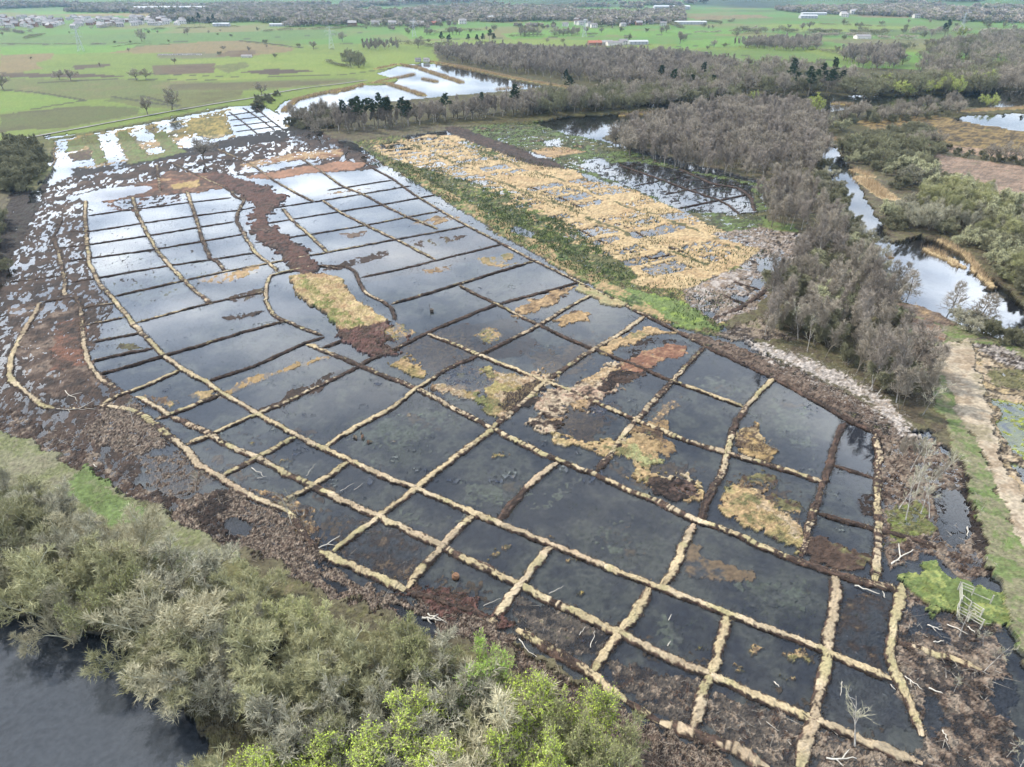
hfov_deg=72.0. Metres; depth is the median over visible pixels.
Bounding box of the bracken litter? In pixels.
[900,155,1022,333]
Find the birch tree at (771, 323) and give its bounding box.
[765,308,780,337]
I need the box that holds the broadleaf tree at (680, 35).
[677,31,686,41]
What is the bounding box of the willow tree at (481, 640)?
[443,628,537,726]
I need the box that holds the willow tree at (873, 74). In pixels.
[870,70,888,79]
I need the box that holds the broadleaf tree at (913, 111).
[904,105,921,118]
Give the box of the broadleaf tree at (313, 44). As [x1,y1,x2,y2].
[309,41,316,48]
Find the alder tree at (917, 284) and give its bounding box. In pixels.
[903,268,923,302]
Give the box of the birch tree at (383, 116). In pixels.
[377,108,385,127]
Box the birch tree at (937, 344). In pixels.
[914,340,943,366]
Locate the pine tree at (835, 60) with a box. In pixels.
[832,57,839,83]
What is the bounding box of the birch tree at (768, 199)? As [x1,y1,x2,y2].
[762,191,776,211]
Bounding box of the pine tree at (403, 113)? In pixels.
[400,109,406,126]
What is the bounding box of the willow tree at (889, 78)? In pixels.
[886,72,903,90]
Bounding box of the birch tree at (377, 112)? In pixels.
[372,107,382,123]
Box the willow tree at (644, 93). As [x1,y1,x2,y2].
[638,87,658,105]
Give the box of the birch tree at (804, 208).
[797,200,812,229]
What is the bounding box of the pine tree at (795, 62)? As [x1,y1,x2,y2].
[791,57,799,69]
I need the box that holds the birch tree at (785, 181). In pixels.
[775,171,791,194]
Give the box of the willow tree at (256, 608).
[190,587,268,698]
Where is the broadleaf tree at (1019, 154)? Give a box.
[1015,145,1023,163]
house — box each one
[5,23,14,27]
[9,20,19,25]
[16,14,23,18]
[19,22,27,26]
[28,21,38,26]
[45,23,52,27]
[69,23,78,28]
[85,21,93,24]
[115,21,123,26]
[130,20,137,25]
[153,21,159,25]
[178,19,186,23]
[347,20,356,25]
[371,20,379,25]
[388,19,395,24]
[458,18,466,23]
[576,20,583,24]
[587,39,601,45]
[590,23,597,27]
[618,38,627,44]
[619,22,625,26]
[635,20,642,24]
[660,21,666,25]
[841,12,848,16]
[849,8,856,13]
[912,13,920,17]
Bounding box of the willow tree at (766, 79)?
[753,74,767,89]
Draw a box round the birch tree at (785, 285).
[780,281,788,305]
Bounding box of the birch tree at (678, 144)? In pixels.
[673,142,682,163]
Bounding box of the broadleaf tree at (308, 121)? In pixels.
[302,113,313,130]
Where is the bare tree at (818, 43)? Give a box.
[815,39,823,46]
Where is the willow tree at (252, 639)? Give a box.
[165,599,283,684]
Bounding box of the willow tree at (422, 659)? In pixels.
[383,610,465,694]
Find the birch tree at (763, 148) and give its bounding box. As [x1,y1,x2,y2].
[755,145,766,167]
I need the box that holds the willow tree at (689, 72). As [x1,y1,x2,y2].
[680,63,696,78]
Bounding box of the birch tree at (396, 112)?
[393,106,399,119]
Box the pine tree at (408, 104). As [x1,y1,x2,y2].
[403,100,412,125]
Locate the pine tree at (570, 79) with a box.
[564,76,574,86]
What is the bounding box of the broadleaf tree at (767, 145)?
[760,141,780,159]
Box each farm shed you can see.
[212,23,230,25]
[269,23,283,25]
[628,39,648,44]
[798,14,817,17]
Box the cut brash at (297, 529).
[25,403,732,766]
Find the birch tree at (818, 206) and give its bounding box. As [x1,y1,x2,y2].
[815,200,823,215]
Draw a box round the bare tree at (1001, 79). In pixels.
[992,75,1006,92]
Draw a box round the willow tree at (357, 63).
[352,57,363,67]
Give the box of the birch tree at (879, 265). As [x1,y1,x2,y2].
[871,255,889,280]
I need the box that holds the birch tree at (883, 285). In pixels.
[874,268,898,315]
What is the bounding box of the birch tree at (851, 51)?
[848,45,855,59]
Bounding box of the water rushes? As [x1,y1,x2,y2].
[94,205,869,633]
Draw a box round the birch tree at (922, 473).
[913,465,927,489]
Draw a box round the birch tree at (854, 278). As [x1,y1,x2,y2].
[842,269,861,295]
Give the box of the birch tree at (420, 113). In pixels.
[418,108,425,122]
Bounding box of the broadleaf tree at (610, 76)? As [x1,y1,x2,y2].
[605,71,616,80]
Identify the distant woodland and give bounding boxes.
[0,0,1023,29]
[610,96,826,198]
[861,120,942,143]
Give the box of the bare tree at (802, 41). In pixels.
[800,37,806,48]
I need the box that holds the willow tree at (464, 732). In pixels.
[402,707,494,766]
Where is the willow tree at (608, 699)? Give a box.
[497,665,622,766]
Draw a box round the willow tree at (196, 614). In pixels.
[78,568,231,664]
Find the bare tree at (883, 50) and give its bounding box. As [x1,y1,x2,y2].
[881,45,889,55]
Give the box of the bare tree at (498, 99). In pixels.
[490,94,507,111]
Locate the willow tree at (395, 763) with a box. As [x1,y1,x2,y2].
[328,717,410,766]
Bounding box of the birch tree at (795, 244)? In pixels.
[794,230,805,247]
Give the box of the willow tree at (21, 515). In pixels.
[0,493,45,539]
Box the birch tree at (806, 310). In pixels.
[792,296,814,336]
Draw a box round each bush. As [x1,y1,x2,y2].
[0,132,23,141]
[0,143,23,155]
[0,149,23,157]
[0,157,22,167]
[0,166,10,187]
[0,167,28,191]
[0,208,8,220]
[0,212,7,232]
[0,257,14,270]
[0,467,49,495]
[1,140,12,148]
[1,161,41,176]
[5,162,27,175]
[6,169,33,188]
[7,133,27,143]
[7,155,40,176]
[13,488,68,541]
[14,145,52,162]
[15,137,44,158]
[17,142,43,153]
[18,134,36,141]
[18,150,39,162]
[19,155,49,171]
[30,487,76,514]
[250,99,263,106]
[259,96,266,101]
[272,89,280,95]
[288,116,296,125]
[299,122,306,128]
[326,121,337,128]
[760,265,797,292]
[776,305,807,329]
[781,265,811,300]
[788,283,801,300]
[803,251,829,282]
[803,309,841,338]
[807,247,828,259]
[811,166,843,176]
[812,321,850,346]
[813,178,837,189]
[813,278,854,316]
[814,171,828,180]
[814,191,842,205]
[815,157,839,169]
[818,170,831,179]
[819,180,847,192]
[825,232,860,248]
[826,235,859,254]
[826,251,850,268]
[828,205,853,218]
[831,118,853,130]
[832,187,854,198]
[833,195,850,205]
[834,132,854,153]
[834,183,848,197]
[835,194,851,207]
[837,210,866,228]
[838,342,863,364]
[839,287,859,306]
[840,307,852,317]
[841,138,864,155]
[841,219,859,233]
[844,149,860,162]
[846,112,859,123]
[847,269,862,297]
[849,224,891,243]
[849,316,895,336]
[850,132,862,138]
[850,214,863,223]
[853,145,872,152]
[855,137,869,145]
[857,238,869,251]
[857,252,893,273]
[860,151,871,163]
[860,233,880,250]
[862,240,893,258]
[863,357,914,389]
[866,108,876,116]
[866,131,899,149]
[866,133,878,142]
[866,150,880,164]
[868,112,880,122]
[870,160,880,170]
[874,146,902,162]
[877,136,897,156]
[878,129,897,139]
[878,198,903,218]
[880,211,907,230]
[880,273,914,293]
[882,164,896,172]
[882,165,893,174]
[883,156,897,165]
[885,306,909,324]
[886,113,899,121]
[887,172,913,189]
[891,134,907,144]
[893,199,919,210]
[894,143,907,150]
[894,154,919,167]
[895,148,906,155]
[895,209,910,227]
[895,361,940,396]
[896,166,913,176]
[898,163,937,184]
[900,114,912,120]
[903,130,930,151]
[903,151,914,156]
[903,202,925,224]
[904,194,921,205]
[904,202,926,228]
[911,192,930,206]
[914,159,942,180]
[917,181,951,199]
[918,195,954,204]
[919,151,934,162]
[919,154,933,163]
[919,203,949,229]
[920,145,936,156]
[922,173,971,190]
[923,110,933,118]
[923,173,957,185]
[928,140,948,152]
[929,137,940,146]
[931,196,963,216]
[935,198,959,223]
[935,216,961,234]
[939,204,962,221]
[940,171,951,176]
[943,191,975,221]
[944,110,951,115]
[944,187,964,200]
[947,303,984,325]
[951,225,987,245]
[953,179,970,187]
[954,308,987,333]
[955,209,990,230]
[957,173,975,181]
[958,200,982,217]
[959,181,983,200]
[962,152,970,157]
[965,211,984,226]
[965,225,987,239]
[966,184,999,203]
[970,201,988,215]
[974,206,1005,226]
[974,217,1002,229]
[975,178,995,190]
[976,194,1000,205]
[978,149,989,155]
[978,229,1022,250]
[979,314,1002,337]
[980,154,988,159]
[980,181,1018,193]
[982,235,1023,262]
[983,202,1016,219]
[985,208,1013,223]
[986,229,1006,234]
[989,156,995,161]
[990,319,1019,339]
[991,264,1019,277]
[995,248,1017,266]
[996,155,1004,161]
[996,211,1023,235]
[997,199,1017,214]
[997,259,1023,282]
[997,328,1022,344]
[998,216,1023,235]
[999,187,1023,207]
[1001,232,1023,242]
[1006,154,1017,160]
[1007,248,1023,264]
[1012,239,1023,250]
[1013,276,1023,294]
[1014,158,1023,165]
[1014,207,1023,215]
[1015,265,1023,284]
[1015,328,1023,347]
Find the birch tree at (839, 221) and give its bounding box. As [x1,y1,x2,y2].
[831,217,843,232]
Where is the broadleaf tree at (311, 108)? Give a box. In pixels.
[306,105,320,111]
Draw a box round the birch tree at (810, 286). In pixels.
[806,281,820,301]
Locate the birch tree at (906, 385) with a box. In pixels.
[887,365,921,410]
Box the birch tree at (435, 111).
[430,100,439,118]
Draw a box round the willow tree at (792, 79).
[779,76,795,90]
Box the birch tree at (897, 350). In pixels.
[891,336,902,357]
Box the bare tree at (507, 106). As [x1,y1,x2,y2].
[500,100,510,114]
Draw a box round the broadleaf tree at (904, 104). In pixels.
[897,100,912,115]
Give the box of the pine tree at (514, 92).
[510,84,519,113]
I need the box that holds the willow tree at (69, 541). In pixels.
[30,508,120,569]
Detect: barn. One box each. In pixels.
[241,54,251,57]
[605,40,623,45]
[853,34,871,38]
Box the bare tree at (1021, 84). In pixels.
[1016,79,1023,93]
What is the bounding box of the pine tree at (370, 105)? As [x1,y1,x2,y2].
[366,98,376,127]
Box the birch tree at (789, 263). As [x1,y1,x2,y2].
[777,256,793,268]
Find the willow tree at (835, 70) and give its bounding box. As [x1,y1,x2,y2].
[826,65,841,84]
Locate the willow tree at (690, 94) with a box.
[676,83,694,100]
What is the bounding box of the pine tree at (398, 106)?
[395,96,407,127]
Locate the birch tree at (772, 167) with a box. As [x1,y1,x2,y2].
[770,162,781,172]
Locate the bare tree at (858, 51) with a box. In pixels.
[847,48,859,61]
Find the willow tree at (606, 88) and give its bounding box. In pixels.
[600,81,618,92]
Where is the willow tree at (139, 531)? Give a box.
[78,502,173,569]
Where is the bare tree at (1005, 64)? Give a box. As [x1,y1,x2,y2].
[1001,62,1017,70]
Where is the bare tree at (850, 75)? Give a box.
[844,71,855,77]
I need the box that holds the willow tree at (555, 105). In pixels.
[545,96,566,114]
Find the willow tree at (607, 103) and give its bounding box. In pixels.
[597,96,610,109]
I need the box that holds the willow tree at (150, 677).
[115,621,256,726]
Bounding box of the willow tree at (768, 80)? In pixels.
[759,74,778,91]
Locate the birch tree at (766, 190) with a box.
[762,185,770,206]
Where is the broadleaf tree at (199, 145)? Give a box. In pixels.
[190,136,218,159]
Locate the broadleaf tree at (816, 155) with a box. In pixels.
[797,149,823,162]
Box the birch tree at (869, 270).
[864,256,881,278]
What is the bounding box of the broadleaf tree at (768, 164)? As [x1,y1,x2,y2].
[758,158,772,174]
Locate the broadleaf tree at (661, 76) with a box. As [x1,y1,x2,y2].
[660,74,671,81]
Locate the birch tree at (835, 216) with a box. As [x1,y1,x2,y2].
[815,206,839,230]
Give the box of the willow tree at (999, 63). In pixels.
[996,56,1013,66]
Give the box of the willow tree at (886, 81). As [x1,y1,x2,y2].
[875,78,897,87]
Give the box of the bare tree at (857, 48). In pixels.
[851,43,863,59]
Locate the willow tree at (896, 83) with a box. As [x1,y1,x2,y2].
[887,81,897,92]
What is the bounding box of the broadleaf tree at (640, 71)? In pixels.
[635,68,646,79]
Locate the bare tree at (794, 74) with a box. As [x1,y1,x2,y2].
[772,70,795,78]
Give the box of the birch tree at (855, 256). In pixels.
[850,247,871,270]
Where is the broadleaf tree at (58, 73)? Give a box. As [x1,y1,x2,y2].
[51,69,63,78]
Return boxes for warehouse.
[134,6,182,11]
[653,5,689,8]
[674,21,706,24]
[801,12,826,14]
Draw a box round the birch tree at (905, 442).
[896,434,912,459]
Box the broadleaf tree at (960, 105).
[953,101,965,113]
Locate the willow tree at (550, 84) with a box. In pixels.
[545,83,558,93]
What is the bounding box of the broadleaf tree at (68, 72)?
[64,69,77,80]
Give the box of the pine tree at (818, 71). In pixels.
[815,69,822,78]
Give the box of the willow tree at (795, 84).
[787,77,798,90]
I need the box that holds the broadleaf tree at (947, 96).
[945,93,957,105]
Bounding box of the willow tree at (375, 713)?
[294,666,393,766]
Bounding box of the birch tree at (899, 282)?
[885,273,909,302]
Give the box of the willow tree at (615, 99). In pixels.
[607,91,622,109]
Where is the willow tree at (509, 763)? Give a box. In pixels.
[503,755,519,766]
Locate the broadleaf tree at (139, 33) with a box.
[134,28,146,41]
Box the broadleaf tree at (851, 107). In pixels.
[844,104,856,112]
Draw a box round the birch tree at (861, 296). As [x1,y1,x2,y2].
[851,288,869,326]
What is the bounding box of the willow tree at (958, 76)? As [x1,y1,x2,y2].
[939,70,960,90]
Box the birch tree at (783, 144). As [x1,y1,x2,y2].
[778,137,787,155]
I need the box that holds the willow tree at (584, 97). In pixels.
[574,93,590,111]
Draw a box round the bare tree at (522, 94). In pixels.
[511,91,534,112]
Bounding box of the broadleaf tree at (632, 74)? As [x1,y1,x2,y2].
[628,69,641,81]
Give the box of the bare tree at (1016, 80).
[1010,76,1023,91]
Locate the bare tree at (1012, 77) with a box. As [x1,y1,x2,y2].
[1008,72,1020,88]
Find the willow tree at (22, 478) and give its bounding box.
[0,471,52,538]
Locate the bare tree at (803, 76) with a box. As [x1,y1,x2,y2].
[796,74,815,92]
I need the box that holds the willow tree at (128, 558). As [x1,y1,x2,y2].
[88,547,181,596]
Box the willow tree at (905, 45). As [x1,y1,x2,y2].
[900,41,911,48]
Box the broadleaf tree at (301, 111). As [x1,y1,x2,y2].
[297,107,306,119]
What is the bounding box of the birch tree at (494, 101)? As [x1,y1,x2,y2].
[492,94,497,116]
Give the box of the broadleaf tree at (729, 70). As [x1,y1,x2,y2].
[723,68,731,77]
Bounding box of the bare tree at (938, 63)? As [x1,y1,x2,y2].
[930,56,945,67]
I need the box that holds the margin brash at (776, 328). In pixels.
[691,234,936,406]
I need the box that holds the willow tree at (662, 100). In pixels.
[648,89,666,106]
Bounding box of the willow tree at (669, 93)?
[662,86,680,105]
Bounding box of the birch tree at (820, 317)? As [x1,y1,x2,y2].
[808,302,831,345]
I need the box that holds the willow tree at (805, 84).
[792,74,822,94]
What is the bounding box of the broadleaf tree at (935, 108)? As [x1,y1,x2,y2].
[925,103,938,111]
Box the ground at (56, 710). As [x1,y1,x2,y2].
[0,0,1023,766]
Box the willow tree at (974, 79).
[963,71,985,91]
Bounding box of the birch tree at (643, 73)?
[641,67,646,83]
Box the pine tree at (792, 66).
[787,63,796,77]
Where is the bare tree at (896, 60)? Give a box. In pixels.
[889,57,900,67]
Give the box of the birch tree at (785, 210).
[780,194,798,226]
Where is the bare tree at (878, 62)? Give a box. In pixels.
[874,58,884,68]
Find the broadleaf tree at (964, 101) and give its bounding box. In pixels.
[953,100,969,112]
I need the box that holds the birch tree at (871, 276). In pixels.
[862,272,880,294]
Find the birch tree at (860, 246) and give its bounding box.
[850,238,874,259]
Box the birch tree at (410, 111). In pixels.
[404,100,411,125]
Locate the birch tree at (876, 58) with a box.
[872,52,879,69]
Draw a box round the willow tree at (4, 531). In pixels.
[0,494,22,560]
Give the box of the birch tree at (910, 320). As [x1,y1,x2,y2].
[901,314,917,327]
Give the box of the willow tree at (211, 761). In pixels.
[176,735,291,766]
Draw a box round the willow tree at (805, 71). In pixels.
[796,65,822,75]
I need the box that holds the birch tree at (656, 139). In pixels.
[648,133,658,159]
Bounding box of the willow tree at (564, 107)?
[559,95,573,109]
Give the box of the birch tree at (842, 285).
[839,276,847,287]
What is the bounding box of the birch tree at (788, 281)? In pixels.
[780,273,794,300]
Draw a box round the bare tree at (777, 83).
[773,76,784,91]
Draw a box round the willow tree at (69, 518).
[0,501,100,556]
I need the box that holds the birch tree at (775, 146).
[770,142,780,164]
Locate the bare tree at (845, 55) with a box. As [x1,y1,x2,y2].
[839,47,851,60]
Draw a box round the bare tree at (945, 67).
[937,63,950,70]
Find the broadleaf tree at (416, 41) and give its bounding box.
[414,38,423,44]
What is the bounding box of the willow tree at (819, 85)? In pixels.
[808,82,824,93]
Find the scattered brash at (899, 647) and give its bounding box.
[274,437,1019,766]
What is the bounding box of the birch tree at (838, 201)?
[831,198,840,221]
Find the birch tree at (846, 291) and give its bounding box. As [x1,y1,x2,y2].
[838,280,852,307]
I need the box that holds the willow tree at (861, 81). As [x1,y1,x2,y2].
[853,74,877,86]
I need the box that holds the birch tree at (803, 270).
[797,263,807,276]
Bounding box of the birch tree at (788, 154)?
[786,141,792,166]
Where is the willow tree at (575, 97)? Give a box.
[567,88,582,112]
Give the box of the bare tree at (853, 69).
[839,63,858,78]
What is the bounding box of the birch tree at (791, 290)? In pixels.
[784,278,797,303]
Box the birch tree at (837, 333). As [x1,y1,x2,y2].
[825,319,849,357]
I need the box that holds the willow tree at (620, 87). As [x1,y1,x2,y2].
[612,82,628,94]
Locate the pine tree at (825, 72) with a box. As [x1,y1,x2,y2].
[822,70,828,89]
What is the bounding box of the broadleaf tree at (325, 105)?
[318,97,329,113]
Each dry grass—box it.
[0,431,207,539]
[910,559,1023,639]
[921,312,1023,563]
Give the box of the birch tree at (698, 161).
[693,150,702,168]
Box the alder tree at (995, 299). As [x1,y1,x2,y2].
[963,293,1005,325]
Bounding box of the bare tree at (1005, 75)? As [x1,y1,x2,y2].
[997,71,1009,83]
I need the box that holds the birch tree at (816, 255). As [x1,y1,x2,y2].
[812,253,822,277]
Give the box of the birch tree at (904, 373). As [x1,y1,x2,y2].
[890,359,910,391]
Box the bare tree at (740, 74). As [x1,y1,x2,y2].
[732,68,746,80]
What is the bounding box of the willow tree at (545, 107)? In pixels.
[538,100,552,112]
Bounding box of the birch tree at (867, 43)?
[860,42,868,50]
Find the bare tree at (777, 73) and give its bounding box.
[769,71,780,82]
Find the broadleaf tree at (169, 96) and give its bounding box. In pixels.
[162,87,181,109]
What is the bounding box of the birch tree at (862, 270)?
[857,253,872,285]
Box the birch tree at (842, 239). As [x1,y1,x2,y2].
[828,229,850,253]
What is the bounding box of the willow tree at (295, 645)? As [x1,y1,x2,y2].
[251,609,332,696]
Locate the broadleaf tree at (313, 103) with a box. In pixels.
[308,102,323,110]
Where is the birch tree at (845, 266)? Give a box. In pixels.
[829,259,857,283]
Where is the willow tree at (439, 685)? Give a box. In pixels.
[387,624,509,754]
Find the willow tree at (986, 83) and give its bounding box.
[974,72,998,93]
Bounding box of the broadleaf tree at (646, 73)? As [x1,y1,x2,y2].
[640,69,653,80]
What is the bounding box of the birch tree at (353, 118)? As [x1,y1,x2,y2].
[346,105,356,130]
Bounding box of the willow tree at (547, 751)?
[473,687,572,766]
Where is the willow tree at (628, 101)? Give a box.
[617,93,635,108]
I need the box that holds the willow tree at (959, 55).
[943,49,964,64]
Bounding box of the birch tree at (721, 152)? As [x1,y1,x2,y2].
[716,144,724,170]
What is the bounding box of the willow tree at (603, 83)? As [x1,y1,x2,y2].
[594,78,612,87]
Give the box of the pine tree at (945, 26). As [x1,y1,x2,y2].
[943,22,948,37]
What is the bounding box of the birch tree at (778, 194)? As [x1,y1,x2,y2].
[775,184,782,218]
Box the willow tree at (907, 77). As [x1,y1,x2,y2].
[897,72,922,87]
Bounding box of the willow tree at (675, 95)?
[667,90,679,102]
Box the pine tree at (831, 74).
[824,69,836,96]
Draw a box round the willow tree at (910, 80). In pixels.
[899,73,916,92]
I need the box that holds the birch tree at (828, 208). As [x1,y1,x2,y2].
[815,202,833,237]
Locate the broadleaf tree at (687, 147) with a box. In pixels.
[675,140,702,169]
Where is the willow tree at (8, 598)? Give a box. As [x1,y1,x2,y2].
[0,572,14,608]
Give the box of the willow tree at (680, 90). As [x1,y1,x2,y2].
[675,84,687,101]
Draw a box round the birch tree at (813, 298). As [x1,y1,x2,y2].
[810,291,820,308]
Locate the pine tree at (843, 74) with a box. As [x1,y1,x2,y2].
[839,70,846,88]
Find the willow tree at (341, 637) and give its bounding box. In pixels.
[288,615,404,693]
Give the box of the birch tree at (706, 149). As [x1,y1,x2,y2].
[699,136,713,169]
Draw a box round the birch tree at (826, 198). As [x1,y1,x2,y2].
[819,192,829,208]
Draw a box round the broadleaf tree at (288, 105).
[286,101,295,112]
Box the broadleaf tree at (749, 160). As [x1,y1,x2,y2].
[742,156,757,175]
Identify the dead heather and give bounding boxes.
[340,323,863,564]
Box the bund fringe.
[4,106,979,766]
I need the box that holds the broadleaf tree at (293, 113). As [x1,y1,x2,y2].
[287,105,300,119]
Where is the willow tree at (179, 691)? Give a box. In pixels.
[115,597,222,711]
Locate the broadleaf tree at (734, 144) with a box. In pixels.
[719,141,736,156]
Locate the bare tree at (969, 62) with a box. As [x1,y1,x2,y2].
[956,59,972,66]
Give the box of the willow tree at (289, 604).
[255,592,334,655]
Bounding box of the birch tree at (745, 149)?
[738,142,751,162]
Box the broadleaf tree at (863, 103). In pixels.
[850,99,870,117]
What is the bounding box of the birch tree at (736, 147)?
[734,145,738,166]
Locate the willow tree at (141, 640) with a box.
[75,576,200,693]
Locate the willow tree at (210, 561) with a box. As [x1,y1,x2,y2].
[103,531,241,624]
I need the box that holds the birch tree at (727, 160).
[723,147,736,170]
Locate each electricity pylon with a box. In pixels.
[70,28,84,50]
[958,13,968,30]
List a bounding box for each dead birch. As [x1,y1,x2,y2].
[188,470,203,491]
[273,491,293,523]
[284,488,297,513]
[786,299,803,332]
[804,311,818,351]
[840,680,874,746]
[898,466,932,508]
[901,465,928,519]
[910,433,936,470]
[913,475,939,517]
[914,439,939,493]
[919,467,940,513]
[921,382,955,415]
[933,452,972,482]
[944,448,965,471]
[954,673,963,690]
[957,606,982,636]
[977,629,990,645]
[984,644,1019,671]
[1006,737,1023,757]
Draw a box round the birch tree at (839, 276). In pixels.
[823,267,846,294]
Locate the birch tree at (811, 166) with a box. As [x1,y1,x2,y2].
[808,160,815,172]
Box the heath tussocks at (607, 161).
[463,121,759,224]
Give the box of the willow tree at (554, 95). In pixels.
[546,92,567,103]
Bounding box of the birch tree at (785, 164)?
[782,160,790,170]
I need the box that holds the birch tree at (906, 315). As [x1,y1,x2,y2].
[897,303,917,329]
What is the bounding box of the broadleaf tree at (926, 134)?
[905,130,932,138]
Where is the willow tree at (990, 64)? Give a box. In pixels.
[984,59,1001,69]
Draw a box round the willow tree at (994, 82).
[977,69,998,93]
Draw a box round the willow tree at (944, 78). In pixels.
[939,73,957,90]
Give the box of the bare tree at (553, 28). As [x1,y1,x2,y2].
[549,27,557,35]
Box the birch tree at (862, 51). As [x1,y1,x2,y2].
[860,48,864,61]
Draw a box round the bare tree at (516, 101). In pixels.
[508,98,520,114]
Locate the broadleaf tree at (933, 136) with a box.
[923,130,949,141]
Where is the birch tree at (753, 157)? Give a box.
[751,152,759,170]
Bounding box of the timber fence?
[956,581,994,628]
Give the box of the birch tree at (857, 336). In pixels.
[854,321,865,346]
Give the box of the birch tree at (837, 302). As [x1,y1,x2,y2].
[827,298,842,315]
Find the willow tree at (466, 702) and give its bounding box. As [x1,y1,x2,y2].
[439,659,509,732]
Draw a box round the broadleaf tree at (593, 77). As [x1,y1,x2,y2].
[588,70,607,84]
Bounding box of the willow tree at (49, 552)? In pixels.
[1,529,86,574]
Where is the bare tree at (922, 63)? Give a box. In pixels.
[914,58,932,71]
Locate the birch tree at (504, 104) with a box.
[502,96,507,114]
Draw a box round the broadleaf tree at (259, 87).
[252,82,266,94]
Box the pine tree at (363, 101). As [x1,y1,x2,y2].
[360,97,369,125]
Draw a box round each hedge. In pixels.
[0,27,32,33]
[1,42,127,43]
[23,33,46,38]
[89,23,115,28]
[146,25,238,29]
[238,40,300,47]
[264,26,342,31]
[318,24,396,28]
[324,59,353,67]
[355,14,530,21]
[394,38,452,46]
[427,28,483,33]
[509,32,598,36]
[669,18,734,27]
[695,25,757,32]
[732,25,891,34]
[806,31,918,39]
[819,23,885,26]
[901,42,992,48]
[907,25,1011,32]
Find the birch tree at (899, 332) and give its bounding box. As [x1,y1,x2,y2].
[883,323,903,355]
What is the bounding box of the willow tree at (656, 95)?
[646,88,664,107]
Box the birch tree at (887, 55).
[884,49,892,67]
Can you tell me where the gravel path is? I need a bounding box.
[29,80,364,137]
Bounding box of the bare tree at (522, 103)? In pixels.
[510,97,529,115]
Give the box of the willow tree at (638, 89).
[636,84,659,91]
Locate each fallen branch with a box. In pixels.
[422,614,440,623]
[826,749,856,765]
[891,543,912,564]
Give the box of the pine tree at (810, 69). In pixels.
[806,66,815,75]
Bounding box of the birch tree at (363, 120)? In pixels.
[361,112,367,124]
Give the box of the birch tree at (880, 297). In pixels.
[860,287,899,320]
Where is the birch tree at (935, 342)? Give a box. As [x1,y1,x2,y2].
[910,330,937,365]
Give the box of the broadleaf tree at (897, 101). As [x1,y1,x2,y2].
[894,97,906,106]
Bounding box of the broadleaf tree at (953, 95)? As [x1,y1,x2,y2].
[947,90,963,109]
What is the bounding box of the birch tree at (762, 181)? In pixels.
[754,175,775,201]
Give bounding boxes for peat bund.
[6,302,53,409]
[7,275,60,282]
[42,297,70,302]
[51,220,67,296]
[58,405,97,410]
[61,221,234,247]
[67,207,254,231]
[68,234,241,260]
[70,253,252,282]
[74,297,115,386]
[83,200,891,681]
[83,302,112,308]
[88,197,229,215]
[88,317,124,324]
[91,348,152,361]
[92,332,138,342]
[98,404,289,512]
[99,321,283,374]
[103,369,179,402]
[114,226,465,296]
[131,197,211,304]
[136,292,263,322]
[136,396,169,414]
[155,393,219,420]
[156,164,161,191]
[169,162,277,271]
[169,416,922,765]
[185,190,225,270]
[185,282,577,445]
[210,336,324,381]
[217,148,312,201]
[224,436,296,476]
[230,112,259,135]
[236,126,277,131]
[244,109,274,130]
[255,234,306,242]
[257,108,284,130]
[263,265,340,335]
[269,195,433,223]
[275,186,410,207]
[278,461,349,504]
[282,208,327,251]
[286,511,318,550]
[301,159,437,228]
[306,344,895,593]
[311,211,439,234]
[319,550,406,591]
[322,200,434,259]
[322,264,396,319]
[322,321,390,347]
[325,293,593,446]
[327,180,391,190]
[332,316,644,552]
[361,159,704,346]
[361,244,500,277]
[391,261,533,303]
[405,588,483,616]
[406,515,474,587]
[427,333,821,482]
[459,285,742,407]
[467,167,681,251]
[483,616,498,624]
[493,546,553,618]
[496,462,558,520]
[513,196,651,258]
[515,628,627,703]
[591,587,651,671]
[595,346,705,471]
[619,165,739,213]
[625,699,659,724]
[633,177,679,186]
[659,523,695,584]
[659,719,770,766]
[664,184,739,194]
[678,194,746,208]
[679,169,755,210]
[689,615,731,727]
[698,379,774,519]
[705,346,874,433]
[713,286,767,318]
[722,294,744,303]
[729,279,759,289]
[794,575,842,766]
[798,422,846,557]
[818,512,935,548]
[834,464,872,478]
[869,433,884,580]
[883,583,924,735]
[898,640,981,671]
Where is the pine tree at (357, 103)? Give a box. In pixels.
[351,96,363,130]
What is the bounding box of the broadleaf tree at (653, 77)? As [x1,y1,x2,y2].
[647,73,659,84]
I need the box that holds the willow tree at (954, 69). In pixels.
[952,66,975,73]
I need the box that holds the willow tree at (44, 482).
[0,476,53,508]
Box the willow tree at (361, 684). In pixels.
[299,649,403,740]
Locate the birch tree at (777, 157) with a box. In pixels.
[766,147,785,163]
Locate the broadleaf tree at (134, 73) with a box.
[126,68,145,79]
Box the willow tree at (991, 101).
[978,92,1000,106]
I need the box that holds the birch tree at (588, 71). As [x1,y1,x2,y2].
[586,65,592,80]
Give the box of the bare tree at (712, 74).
[701,71,724,81]
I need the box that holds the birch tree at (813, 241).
[806,227,820,253]
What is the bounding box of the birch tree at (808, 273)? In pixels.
[796,267,815,295]
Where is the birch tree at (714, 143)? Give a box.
[712,137,719,159]
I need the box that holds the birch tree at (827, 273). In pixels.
[816,263,835,284]
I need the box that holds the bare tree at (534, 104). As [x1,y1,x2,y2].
[526,96,538,110]
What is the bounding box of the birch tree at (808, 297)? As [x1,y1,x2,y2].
[787,289,814,312]
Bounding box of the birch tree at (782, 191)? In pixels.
[778,190,791,214]
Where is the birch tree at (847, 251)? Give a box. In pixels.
[838,245,851,258]
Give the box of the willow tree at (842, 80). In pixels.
[835,74,848,89]
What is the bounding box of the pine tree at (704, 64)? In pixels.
[701,62,706,71]
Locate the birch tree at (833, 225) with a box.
[820,216,836,249]
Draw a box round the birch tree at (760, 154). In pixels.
[750,149,762,171]
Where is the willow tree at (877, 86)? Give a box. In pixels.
[863,80,881,97]
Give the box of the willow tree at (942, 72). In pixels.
[926,68,951,78]

